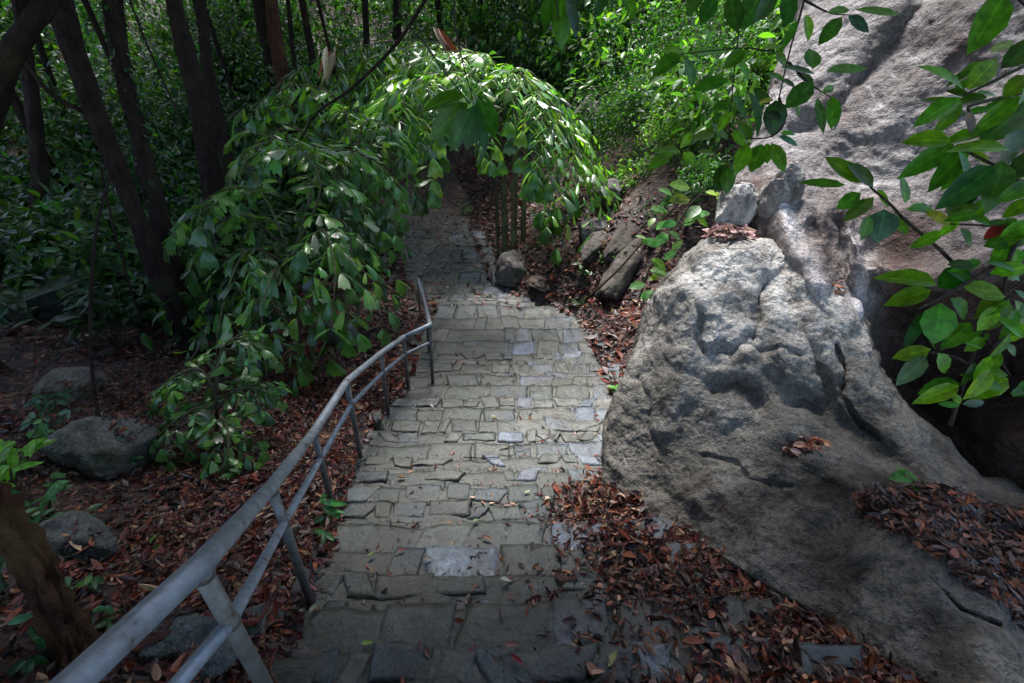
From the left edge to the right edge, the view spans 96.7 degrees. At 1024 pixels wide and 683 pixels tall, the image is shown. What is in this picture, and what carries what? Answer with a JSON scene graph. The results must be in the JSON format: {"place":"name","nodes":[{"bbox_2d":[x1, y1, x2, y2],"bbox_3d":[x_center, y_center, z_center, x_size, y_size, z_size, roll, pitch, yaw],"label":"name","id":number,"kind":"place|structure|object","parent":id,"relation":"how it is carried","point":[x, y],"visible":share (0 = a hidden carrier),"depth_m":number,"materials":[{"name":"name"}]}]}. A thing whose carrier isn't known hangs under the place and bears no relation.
{"place":"outdoors","nodes":[
{"label":"outdoors","id":0,"kind":"place"},
{"bbox_2d":[299,0,426,139],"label":"vine","id":1,"kind":"object","parent":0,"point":[393,46],"visible":1,"depth_m":6.27,"materials":[{"name":"brown plant"}]},
{"bbox_2d":[0,0,773,682],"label":"ground","id":2,"kind":"structure","parent":0,"point":[452,188],"depth_m":8.51,"materials":[{"name":"soil"}]},
{"bbox_2d":[0,554,10,598],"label":"plant","id":3,"kind":"object","parent":2,"relation":"on","point":[3,585],"visible":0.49,"depth_m":2.01,"materials":[{"name":"green plant"}]},
{"bbox_2d":[0,282,35,330],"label":"shade plant","id":4,"kind":"object","parent":2,"relation":"on","point":[20,297],"visible":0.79,"depth_m":5.88,"materials":[{"name":"green plant"}]},
{"bbox_2d":[5,613,49,676],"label":"plant","id":5,"kind":"object","parent":2,"relation":"on","point":[27,665],"visible":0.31,"depth_m":1.67,"materials":[{"name":"green plant"}]},
{"bbox_2d":[0,419,54,470],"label":"plant","id":6,"kind":"object","parent":2,"relation":"on","point":[43,431],"visible":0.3,"depth_m":3.26,"materials":[{"name":"green plant"}]},
{"bbox_2d":[0,437,56,494],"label":"plant","id":7,"kind":"object","parent":2,"relation":"on","point":[12,468],"visible":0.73,"depth_m":2.87,"materials":[{"name":"green plant"}]},
{"bbox_2d":[11,0,48,241],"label":"tree","id":8,"kind":"object","parent":2,"relation":"on","point":[38,160],"visible":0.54,"depth_m":8.22,"materials":[{"name":"brown plant"}]},
{"bbox_2d":[0,0,60,372],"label":"tree","id":9,"kind":"object","parent":2,"relation":"on","point":[19,39],"visible":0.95,"depth_m":3.89,"materials":[{"name":"brown plant"}]},
{"bbox_2d":[10,471,72,521],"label":"plant","id":10,"kind":"object","parent":2,"relation":"on","point":[55,488],"visible":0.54,"depth_m":2.81,"materials":[{"name":"green plant"}]},
{"bbox_2d":[11,90,71,197],"bbox_3d":[-11.264,-9.450,8.158,5.849,13.406,5.035,-6,34,-15],"label":"thin tree","id":11,"kind":"object","parent":2,"relation":"on","point":[17,106],"visible":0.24,"depth_m":10.17,"materials":[{"name":"brown plant"}]},
{"bbox_2d":[19,390,85,430],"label":"plant","id":12,"kind":"object","parent":2,"relation":"on","point":[32,415],"visible":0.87,"depth_m":3.77,"materials":[{"name":"green plant"}]},
{"bbox_2d":[0,482,113,673],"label":"trunk","id":13,"kind":"object","parent":2,"relation":"on","point":[61,624],"visible":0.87,"depth_m":1.65,"materials":[{"name":"brown plant"}]},
{"bbox_2d":[35,35,79,152],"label":"thin tree","id":14,"kind":"object","parent":2,"relation":"on","point":[42,54],"visible":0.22,"depth_m":11.90,"materials":[{"name":"brown plant"}]},
{"bbox_2d":[0,274,117,344],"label":"shade plant","id":15,"kind":"object","parent":2,"relation":"on","point":[101,299],"visible":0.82,"depth_m":5.71,"materials":[{"name":"green plant"}]},
{"bbox_2d":[50,20,73,84],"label":"thin tree","id":16,"kind":"object","parent":2,"relation":"on","point":[63,53],"visible":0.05,"depth_m":10.42,"materials":[{"name":"brown plant"}]},
{"bbox_2d":[0,257,130,320],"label":"rock","id":17,"kind":"object","parent":2,"relation":"on","point":[45,299],"visible":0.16,"depth_m":6.52,"materials":[{"name":"grey stone"}]},
{"bbox_2d":[31,503,103,523],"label":"plant","id":18,"kind":"object","parent":2,"relation":"on","point":[36,519],"visible":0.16,"depth_m":2.65,"materials":[{"name":"green plant"}]},
{"bbox_2d":[32,366,107,404],"bbox_3d":[-4.386,0.476,4.526,0.523,0.398,0.409,-4,34,-11],"label":"rock","id":19,"kind":"object","parent":2,"relation":"on","point":[77,375],"visible":0.63,"depth_m":4.42,"materials":[{"name":"grey stone"}]},
{"bbox_2d":[38,510,117,563],"bbox_3d":[-2.476,1.102,2.572,0.526,0.252,0.277,12,34,12],"label":"rock","id":20,"kind":"object","parent":2,"relation":"on","point":[105,542],"visible":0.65,"depth_m":2.51,"materials":[{"name":"grey stone"}]},
{"bbox_2d":[65,573,104,591],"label":"plant","id":21,"kind":"object","parent":2,"relation":"on","point":[90,582],"visible":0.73,"depth_m":2.21,"materials":[{"name":"green plant"}]},
{"bbox_2d":[31,205,146,249],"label":"shade plant","id":22,"kind":"object","parent":2,"relation":"on","point":[123,221],"visible":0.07,"depth_m":8.48,"materials":[{"name":"green plant"}]},
{"bbox_2d":[37,283,150,349],"bbox_3d":[-5.204,-0.213,5.897,0.913,0.795,1.064,-9,35,-19],"label":"shade plant","id":23,"kind":"object","parent":2,"relation":"on","point":[123,317],"visible":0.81,"depth_m":5.95,"materials":[{"name":"green plant"}]},
{"bbox_2d":[81,0,113,74],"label":"thin tree","id":24,"kind":"object","parent":2,"relation":"on","point":[93,19],"visible":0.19,"depth_m":11.92,"materials":[{"name":"brown plant"}]},
{"bbox_2d":[40,416,163,479],"bbox_3d":[-3.295,0.888,3.717,0.688,0.720,0.510,4,33,0],"label":"rock","id":25,"kind":"object","parent":2,"relation":"on","point":[95,447],"visible":0.72,"depth_m":3.52,"materials":[{"name":"grey stone"}]},
{"bbox_2d":[91,605,114,633],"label":"plant","id":26,"kind":"object","parent":2,"relation":"on","point":[107,622],"visible":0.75,"depth_m":2.02,"materials":[{"name":"green plant"}]},
{"bbox_2d":[88,140,118,416],"bbox_3d":[-4.031,-0.666,4.407,0.249,2.019,2.243,-5,34,-14],"label":"sapling","id":27,"kind":"object","parent":2,"relation":"on","point":[91,366],"visible":0.91,"depth_m":4.47,"materials":[{"name":"brown plant"}]},
{"bbox_2d":[71,248,141,288],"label":"shade plant","id":28,"kind":"object","parent":2,"relation":"on","point":[112,266],"visible":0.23,"depth_m":6.65,"materials":[{"name":"green plant"}]},
{"bbox_2d":[25,0,214,357],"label":"tree","id":29,"kind":"object","parent":2,"relation":"on","point":[92,109],"visible":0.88,"depth_m":5.17,"materials":[{"name":"brown plant"}]},
{"bbox_2d":[99,165,142,322],"bbox_3d":[-4.477,-1.038,5.202,0.132,1.784,0.438,-7,35,-17],"label":"sapling","id":30,"kind":"object","parent":2,"relation":"on","point":[122,260],"visible":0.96,"depth_m":5.07,"materials":[{"name":"brown plant"}]},
{"bbox_2d":[129,455,142,463],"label":"plant","id":31,"kind":"object","parent":2,"relation":"on","point":[132,460],"visible":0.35,"depth_m":3.66,"materials":[{"name":"green plant"}]},
{"bbox_2d":[99,0,209,346],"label":"tree","id":32,"kind":"object","parent":2,"relation":"on","point":[148,173],"visible":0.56,"depth_m":5.64,"materials":[{"name":"brown plant"}]},
{"bbox_2d":[129,0,182,125],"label":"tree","id":33,"kind":"object","parent":2,"relation":"on","point":[149,50],"visible":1,"depth_m":5.25,"materials":[{"name":"brown plant"}]},
{"bbox_2d":[138,613,217,663],"bbox_3d":[-1.351,1.221,1.868,0.250,0.161,0.182,-7,34,-16],"label":"rock","id":34,"kind":"object","parent":2,"relation":"on","point":[188,629],"visible":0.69,"depth_m":1.83,"materials":[{"name":"grey stone"}]},
{"bbox_2d":[0,0,392,351],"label":"undergrowth","id":35,"kind":"object","parent":2,"relation":"on","point":[66,226],"visible":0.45,"depth_m":10.54,"materials":[{"name":"green plant"}]},
{"bbox_2d":[165,0,241,280],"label":"tree","id":36,"kind":"object","parent":2,"relation":"on","point":[207,157],"visible":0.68,"depth_m":7.31,"materials":[{"name":"brown plant"}]},
{"bbox_2d":[192,0,233,150],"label":"thin tree","id":37,"kind":"object","parent":2,"relation":"on","point":[194,3],"visible":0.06,"depth_m":10.91,"materials":[{"name":"brown plant"}]},
{"bbox_2d":[195,640,237,682],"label":"rock","id":38,"kind":"object","parent":2,"relation":"on","point":[222,659],"visible":0.45,"depth_m":1.74,"materials":[{"name":"grey stone"}]},
{"bbox_2d":[196,0,239,236],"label":"tree","id":39,"kind":"object","parent":2,"relation":"on","point":[212,90],"visible":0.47,"depth_m":9.04,"materials":[{"name":"brown plant"}]},
{"bbox_2d":[145,330,292,483],"bbox_3d":[-2.593,0.576,4.019,1.152,1.008,1.348,4,33,0],"label":"fishtail palm","id":40,"kind":"object","parent":2,"relation":"on","point":[203,422],"visible":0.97,"depth_m":3.89,"materials":[{"name":"green plant"}]},
{"bbox_2d":[207,9,249,144],"bbox_3d":[-8.442,-10.880,11.777,5.356,13.465,5.743,4,33,0],"label":"thin tree","id":41,"kind":"object","parent":2,"relation":"on","point":[220,56],"visible":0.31,"depth_m":13.21,"materials":[{"name":"brown plant"}]},
{"bbox_2d":[216,465,241,483],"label":"plant","id":42,"kind":"object","parent":2,"relation":"on","point":[227,475],"visible":0.76,"depth_m":3.58,"materials":[{"name":"green plant"}]},
{"bbox_2d":[244,603,266,635],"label":"rock","id":43,"kind":"object","parent":2,"relation":"on","point":[259,608],"visible":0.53,"depth_m":2.12,"materials":[{"name":"grey stone"}]},
{"bbox_2d":[223,292,301,336],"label":"shade plant","id":44,"kind":"object","parent":2,"relation":"on","point":[272,318],"visible":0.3,"depth_m":6.24,"materials":[{"name":"green plant"}]},
{"bbox_2d":[252,0,281,132],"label":"canopy tree","id":45,"kind":"object","parent":2,"relation":"on","point":[259,7],"visible":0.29,"depth_m":15.00,"materials":[{"name":"brown plant"}]},
{"bbox_2d":[262,524,300,543],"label":"rock","id":46,"kind":"object","parent":2,"relation":"on","point":[295,528],"visible":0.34,"depth_m":2.99,"materials":[{"name":"grey stone"}]},
{"bbox_2d":[159,130,412,405],"bbox_3d":[-2.653,-1.016,5.852,3.639,2.912,3.132,-17,38,-29],"label":"fishtail palm","id":47,"kind":"object","parent":2,"relation":"on","point":[203,258],"visible":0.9,"depth_m":5.42,"materials":[{"name":"green plant"}]},
{"bbox_2d":[265,0,309,219],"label":"tree","id":48,"kind":"object","parent":2,"relation":"on","point":[281,69],"visible":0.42,"depth_m":11.92,"materials":[{"name":"plant"}]},
{"bbox_2d":[286,0,307,160],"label":"thin tree","id":49,"kind":"object","parent":2,"relation":"on","point":[291,36],"visible":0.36,"depth_m":13.38,"materials":[{"name":"brown plant"}]},
{"bbox_2d":[298,0,328,141],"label":"thin tree","id":50,"kind":"object","parent":2,"relation":"on","point":[307,31],"visible":0.34,"depth_m":14.54,"materials":[{"name":"brown plant"}]},
{"bbox_2d":[213,84,419,333],"bbox_3d":[-3.160,-2.110,7.502,3.239,3.551,3.391,4,33,0],"label":"fishtail palm","id":51,"kind":"object","parent":2,"relation":"on","point":[406,166],"visible":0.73,"depth_m":7.05,"materials":[{"name":"green plant"}]},
{"bbox_2d":[313,492,346,546],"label":"plant","id":52,"kind":"object","parent":2,"relation":"on","point":[328,509],"visible":0.85,"depth_m":3.25,"materials":[{"name":"green plant"}]},
{"bbox_2d":[316,0,347,146],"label":"thin tree","id":53,"kind":"object","parent":2,"relation":"on","point":[324,29],"visible":0.25,"depth_m":13.70,"materials":[{"name":"brown plant"}]},
{"bbox_2d":[326,319,358,347],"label":"rock","id":54,"kind":"object","parent":2,"relation":"on","point":[351,328],"visible":0.27,"depth_m":6.99,"materials":[{"name":"grey stone"}]},
{"bbox_2d":[0,0,702,165],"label":"hillside foliage","id":55,"kind":"object","parent":2,"relation":"on","point":[376,7],"visible":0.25,"depth_m":16.69,"materials":[{"name":"green plant"}]},
{"bbox_2d":[362,0,370,103],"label":"thin tree","id":56,"kind":"object","parent":2,"relation":"on","point":[365,17],"visible":0.33,"depth_m":16.01,"materials":[{"name":"brown plant"}]},
{"bbox_2d":[367,411,381,428],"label":"rock","id":57,"kind":"object","parent":2,"relation":"on","point":[378,421],"visible":0.71,"depth_m":5.05,"materials":[{"name":"grey stone"}]},
{"bbox_2d":[393,0,400,45],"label":"thin tree","id":58,"kind":"object","parent":2,"relation":"on","point":[397,28],"visible":0.25,"depth_m":17.60,"materials":[{"name":"brown plant"}]},
{"bbox_2d":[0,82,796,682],"bbox_3d":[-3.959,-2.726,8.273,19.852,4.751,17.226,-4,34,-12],"label":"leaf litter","id":59,"kind":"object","parent":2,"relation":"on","point":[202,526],"visible":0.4,"depth_m":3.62,"materials":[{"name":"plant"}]},
{"bbox_2d":[144,334,205,422],"bbox_3d":[-3.284,0.402,4.451,0.100,0.316,1.272,3,33,-1],"label":"fallen branch","id":60,"kind":"object","parent":59,"relation":"on","point":[184,367],"visible":0.44,"depth_m":4.61,"materials":[{"name":"wood"}]},
{"bbox_2d":[244,26,621,265],"bbox_3d":[-1.944,-4.634,10.980,6.585,4.968,9.685,-24,42,-36],"label":"fishtail palm","id":61,"kind":"object","parent":2,"relation":"on","point":[396,84],"visible":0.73,"depth_m":9.86,"materials":[{"name":"green plant"}]},
{"bbox_2d":[434,0,443,63],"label":"thin tree","id":62,"kind":"object","parent":2,"relation":"on","point":[438,7],"visible":0.14,"depth_m":18.33,"materials":[{"name":"brown plant"}]},
{"bbox_2d":[401,0,514,80],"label":"bush","id":63,"kind":"object","parent":2,"relation":"on","point":[476,26],"visible":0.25,"depth_m":18.89,"materials":[{"name":"green plant"}]},
{"bbox_2d":[456,202,477,214],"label":"plant","id":64,"kind":"object","parent":2,"relation":"on","point":[465,208],"visible":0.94,"depth_m":14.21,"materials":[{"name":"green plant"}]},
{"bbox_2d":[461,1,546,71],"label":"bush","id":65,"kind":"object","parent":2,"relation":"on","point":[494,56],"visible":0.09,"depth_m":18.55,"materials":[{"name":"green plant"}]},
{"bbox_2d":[494,250,527,287],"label":"rock","id":66,"kind":"object","parent":2,"relation":"on","point":[510,271],"visible":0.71,"depth_m":10.00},
{"bbox_2d":[527,275,550,291],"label":"rock","id":67,"kind":"object","parent":2,"relation":"on","point":[532,281],"visible":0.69,"depth_m":9.59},
{"bbox_2d":[498,0,594,57],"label":"bush","id":68,"kind":"object","parent":2,"relation":"on","point":[537,29],"depth_m":16.95,"materials":[{"name":"green plant"}]},
{"bbox_2d":[269,230,862,682],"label":"stone steps","id":69,"kind":"structure","parent":2,"relation":"on","point":[351,626],"depth_m":3.28,"materials":[{"name":"stone"}]},
{"bbox_2d":[48,278,433,682],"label":"metal handrail","id":70,"kind":"object","parent":69,"relation":"on","point":[98,660],"visible":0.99,"depth_m":1.25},
{"bbox_2d":[463,448,529,458],"bbox_3d":[-0.121,1.121,4.440,0.706,0.132,0.123,-9,35,-20],"label":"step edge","id":71,"kind":"object","parent":69,"relation":"on","point":[493,457],"visible":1,"depth_m":4.35,"materials":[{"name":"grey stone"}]},
{"bbox_2d":[505,640,520,646],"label":"fallen leaf","id":72,"kind":"object","parent":69,"relation":"on","point":[511,643],"visible":1,"depth_m":2.03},
{"bbox_2d":[509,654,523,664],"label":"fallen leaf","id":73,"kind":"object","parent":69,"relation":"on","point":[516,658],"visible":1,"depth_m":1.98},
{"bbox_2d":[499,421,603,449],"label":"twig","id":74,"kind":"object","parent":69,"relation":"on","point":[546,438],"visible":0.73,"depth_m":4.90,"materials":[{"name":"wood"}]},
{"bbox_2d":[607,650,616,665],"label":"fallen leaf","id":75,"kind":"object","parent":69,"relation":"on","point":[612,656],"visible":1,"depth_m":2.01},
{"bbox_2d":[575,267,584,287],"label":"rock","id":76,"kind":"object","parent":2,"relation":"on","point":[580,280],"visible":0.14,"depth_m":9.27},
{"bbox_2d":[534,51,628,134],"bbox_3d":[2.555,-7.276,14.415,3.952,3.470,3.609,-23,42,-35],"label":"bush","id":77,"kind":"object","parent":2,"relation":"on","point":[583,89],"visible":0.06,"depth_m":13.55,"materials":[{"name":"green plant"}]},
{"bbox_2d":[573,261,591,276],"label":"plant","id":78,"kind":"object","parent":2,"relation":"on","point":[581,269],"visible":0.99,"depth_m":9.17,"materials":[{"name":"green plant"}]},
{"bbox_2d":[570,96,603,152],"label":"bush","id":79,"kind":"object","parent":2,"relation":"on","point":[589,105],"visible":0.16,"depth_m":12.42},
{"bbox_2d":[578,217,608,240],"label":"rock","id":80,"kind":"object","parent":2,"relation":"on","point":[597,225],"visible":0.55,"depth_m":9.44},
{"bbox_2d":[580,208,613,261],"bbox_3d":[2.157,-2.515,9.786,0.542,1.004,2.624,27,39,31],"label":"rock","id":81,"kind":"object","parent":2,"relation":"on","point":[590,249],"visible":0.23,"depth_m":9.23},
{"bbox_2d":[274,200,938,682],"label":"leaf drift","id":82,"kind":"object","parent":2,"relation":"on","point":[786,634],"visible":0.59,"depth_m":2.64,"materials":[{"name":"plant"}]},
{"bbox_2d":[593,178,624,208],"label":"rock","id":83,"kind":"object","parent":2,"relation":"on","point":[618,189],"visible":0.53,"depth_m":9.96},
{"bbox_2d":[556,70,673,158],"bbox_3d":[3.470,-5.673,12.518,4.537,3.422,3.164,4,33,0],"label":"bush","id":84,"kind":"object","parent":2,"relation":"on","point":[592,141],"visible":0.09,"depth_m":11.98,"materials":[{"name":"green plant"}]},
{"bbox_2d":[595,237,641,301],"bbox_3d":[2.492,-1.710,9.434,0.689,1.443,2.883,24,38,28],"label":"rock","id":85,"kind":"object","parent":2,"relation":"on","point":[615,286],"visible":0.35,"depth_m":8.72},
{"bbox_2d":[602,215,636,264],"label":"rock","id":86,"kind":"object","parent":2,"relation":"on","point":[622,238],"visible":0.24,"depth_m":9.03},
{"bbox_2d":[570,0,689,64],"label":"bush","id":87,"kind":"object","parent":2,"relation":"on","point":[595,11],"visible":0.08,"depth_m":14.44,"materials":[{"name":"green plant"}]},
{"bbox_2d":[611,151,654,191],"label":"bush","id":88,"kind":"object","parent":2,"relation":"on","point":[637,165],"visible":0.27,"depth_m":10.04,"materials":[{"name":"green plant"}]},
{"bbox_2d":[587,203,678,298],"bbox_3d":[2.494,-1.843,8.654,2.372,1.805,0.171,-18,39,-30],"label":"fallen branch","id":89,"kind":"object","parent":2,"relation":"on","point":[629,257],"visible":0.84,"depth_m":8.53,"materials":[{"name":"wood"}]},
{"bbox_2d":[398,0,898,193],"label":"overhanging tree","id":90,"kind":"object","parent":2,"relation":"on","point":[457,121],"visible":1,"depth_m":2.18,"materials":[{"name":"green plant"}]},
{"bbox_2d":[511,0,793,173],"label":"bank foliage","id":91,"kind":"object","parent":2,"relation":"on","point":[702,98],"visible":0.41,"depth_m":9.16,"materials":[{"name":"green plant"}]},
{"bbox_2d":[513,0,794,170],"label":"bank foliage","id":92,"kind":"object","parent":2,"relation":"on","point":[626,102],"visible":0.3,"depth_m":11.00,"materials":[{"name":"green plant"}]},
{"bbox_2d":[636,196,679,230],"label":"bush","id":93,"kind":"object","parent":2,"relation":"on","point":[654,212],"visible":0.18,"depth_m":8.91,"materials":[{"name":"green plant"}]},
{"bbox_2d":[616,86,747,173],"bbox_3d":[3.999,-4.219,10.268,3.174,3.033,3.333,4,33,0],"label":"bush","id":94,"kind":"object","parent":2,"relation":"on","point":[659,133],"visible":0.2,"depth_m":9.75,"materials":[{"name":"green plant"}]},
{"bbox_2d":[627,0,744,97],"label":"bush","id":95,"kind":"object","parent":2,"relation":"on","point":[686,32],"visible":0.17,"depth_m":11.58,"materials":[{"name":"green plant"}]},
{"bbox_2d":[669,152,731,237],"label":"bush","id":96,"kind":"object","parent":2,"relation":"on","point":[697,184],"visible":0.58,"depth_m":7.89,"materials":[{"name":"green plant"}]},
{"bbox_2d":[702,22,784,135],"bbox_3d":[4.711,-4.643,8.819,2.008,2.767,2.383,18,36,20],"label":"bush","id":97,"kind":"object","parent":2,"relation":"on","point":[765,69],"visible":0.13,"depth_m":8.51,"materials":[{"name":"green plant"}]},
{"bbox_2d":[600,233,1023,682],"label":"boulder","id":98,"kind":"object","parent":2,"relation":"on","point":[749,359],"visible":0.9,"depth_m":3.31,"materials":[{"name":"stone"}]},
{"bbox_2d":[629,180,718,300],"bbox_3d":[1.652,-0.995,4.572,1.072,1.146,0.405,-10,36,-20],"label":"climbing vine","id":99,"kind":"object","parent":98,"relation":"attached to","point":[694,213],"visible":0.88,"depth_m":4.46,"materials":[{"name":"green plant"}]},
{"bbox_2d":[701,222,757,241],"bbox_3d":[1.969,-0.964,4.125,0.446,0.254,0.442,4,33,0],"label":"leaf pocket","id":100,"kind":"object","parent":98,"relation":"on","point":[730,230],"visible":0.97,"depth_m":4.05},
{"bbox_2d":[715,181,758,224],"bbox_3d":[2.102,-1.266,4.245,0.394,0.415,0.336,19,36,21],"label":"rock","id":101,"kind":"object","parent":98,"relation":"on","point":[737,204],"visible":0.84,"depth_m":4.16,"materials":[{"name":"stone"}]},
{"bbox_2d":[781,434,831,458],"bbox_3d":[2.035,0.736,3.161,0.314,0.155,0.226,4,33,0],"label":"leaf pocket","id":102,"kind":"object","parent":98,"relation":"on","point":[810,445],"visible":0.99,"depth_m":3.15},
{"bbox_2d":[830,274,848,295],"bbox_3d":[2.612,-0.537,3.824,0.270,0.261,0.439,-22,41,-34],"label":"leaf pocket","id":103,"kind":"object","parent":98,"relation":"on","point":[838,292],"visible":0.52,"depth_m":3.71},
{"bbox_2d":[848,480,1023,628],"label":"leaf pocket","id":104,"kind":"object","parent":98,"relation":"on","point":[993,556],"visible":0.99,"depth_m":2.51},
{"bbox_2d":[888,467,920,490],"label":"plant","id":105,"kind":"object","parent":104,"relation":"on","point":[898,476],"visible":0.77,"depth_m":2.76,"materials":[{"name":"green plant"}]},
{"bbox_2d":[718,0,1023,490],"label":"cliff","id":106,"kind":"structure","parent":2,"relation":"on","point":[816,238],"depth_m":4.01,"materials":[{"name":"stone"}]},
{"bbox_2d":[757,160,805,218],"bbox_3d":[2.420,-1.331,4.157,0.308,0.615,0.343,-4,34,-11],"label":"rock","id":107,"kind":"object","parent":106,"relation":"on","point":[775,192],"visible":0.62,"depth_m":4.00,"materials":[{"name":"stone"}]},
{"bbox_2d":[798,0,1023,425],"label":"leafy sapling","id":108,"kind":"object","parent":2,"relation":"on","point":[993,185],"visible":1,"depth_m":1.63,"materials":[{"name":"green plant"}]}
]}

